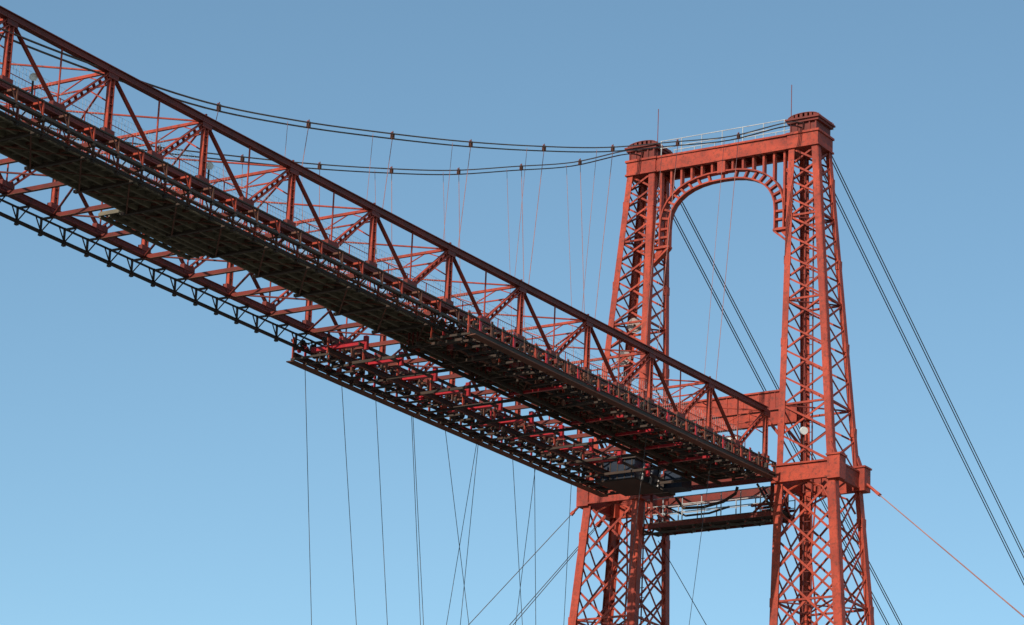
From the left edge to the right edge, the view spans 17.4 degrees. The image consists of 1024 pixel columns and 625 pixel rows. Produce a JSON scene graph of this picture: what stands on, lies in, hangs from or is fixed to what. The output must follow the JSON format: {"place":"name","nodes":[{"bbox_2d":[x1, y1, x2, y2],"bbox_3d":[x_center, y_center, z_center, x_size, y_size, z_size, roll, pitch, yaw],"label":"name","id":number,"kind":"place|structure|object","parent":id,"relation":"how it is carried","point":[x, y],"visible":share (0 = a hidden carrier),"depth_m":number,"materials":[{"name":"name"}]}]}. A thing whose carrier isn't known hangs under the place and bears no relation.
{"place":"outdoors","nodes":[
{"label":"outdoors","id":0,"kind":"place"},
{"bbox_2d":[0,0,1023,624],"label":"sky","id":1,"kind":"structure","parent":0,"point":[154,445],"materials":[{"name":"blue"}]},
{"label":"ground","id":2,"kind":"structure","parent":0,"visible":0},
{"bbox_2d":[0,27,1023,624],"bbox_3d":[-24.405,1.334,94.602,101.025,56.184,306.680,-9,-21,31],"label":"suspension cable system","id":3,"kind":"object","parent":2,"relation":"on","point":[392,137],"visible":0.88,"depth_m":143.78,"materials":[{"name":"black metal"}]},
{"bbox_2d":[0,6,776,481],"bbox_3d":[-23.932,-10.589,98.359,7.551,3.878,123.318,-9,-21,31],"label":"transporter bridge girder","id":4,"kind":"object","parent":3,"relation":"on","point":[170,220],"visible":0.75,"depth_m":119.17,"materials":[{"name":"red metal"}]},
{"bbox_2d":[29,73,37,93],"bbox_3d":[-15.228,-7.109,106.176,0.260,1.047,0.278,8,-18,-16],"label":"floodlight","id":5,"kind":"object","parent":4,"relation":"attached to","point":[33,77],"visible":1,"depth_m":106.21,"materials":[{"name":"grey metal"}]},
{"bbox_2d":[206,162,213,182],"bbox_3d":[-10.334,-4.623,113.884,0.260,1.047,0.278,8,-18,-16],"label":"floodlight","id":6,"kind":"object","parent":4,"relation":"attached to","point":[210,166],"visible":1,"depth_m":113.92,"materials":[{"name":"grey metal"}]},
{"bbox_2d":[286,310,774,496],"bbox_3d":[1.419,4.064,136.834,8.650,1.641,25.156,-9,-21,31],"label":"trolley carriage","id":7,"kind":"object","parent":4,"relation":"attached to","point":[618,406],"visible":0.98,"depth_m":135.01,"materials":[{"name":"red metal"}]},
{"bbox_2d":[305,373,710,624],"bbox_3d":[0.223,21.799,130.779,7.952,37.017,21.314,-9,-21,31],"label":"suspension cables","id":8,"kind":"object","parent":7,"relation":"hanging from","point":[462,526],"visible":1,"depth_m":136.59,"materials":[{"name":"black metal"}]},
{"bbox_2d":[597,456,691,496],"bbox_3d":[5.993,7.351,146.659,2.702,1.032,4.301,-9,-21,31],"label":"machinery cabin","id":9,"kind":"object","parent":7,"relation":"attached to","point":[626,484],"visible":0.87,"depth_m":145.83,"materials":[{"name":"black metal"}]},
{"bbox_2d":[568,85,874,624],"bbox_3d":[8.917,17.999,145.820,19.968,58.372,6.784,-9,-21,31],"label":"lattice bridge tower","id":10,"kind":"structure","parent":2,"relation":"on","point":[832,476],"depth_m":149.62,"materials":[{"name":"red metal"}]},
{"bbox_2d":[616,351,630,364],"bbox_3d":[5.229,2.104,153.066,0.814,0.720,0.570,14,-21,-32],"label":"relay dish","id":11,"kind":"object","parent":10,"relation":"attached to","point":[625,362],"visible":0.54,"depth_m":152.91,"materials":[{"name":"white metal"}]},
{"bbox_2d":[627,318,640,332],"bbox_3d":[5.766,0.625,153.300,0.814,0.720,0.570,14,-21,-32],"label":"relay dish","id":12,"kind":"object","parent":10,"relation":"attached to","point":[630,327],"visible":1,"depth_m":153.17,"materials":[{"name":"white metal"}]},
{"bbox_2d":[800,427,807,447],"bbox_3d":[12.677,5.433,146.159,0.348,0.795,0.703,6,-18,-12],"label":"floodlight","id":13,"kind":"object","parent":10,"relation":"attached to","point":[803,430],"visible":1,"depth_m":145.96,"materials":[{"name":"white metal"}]}
]}

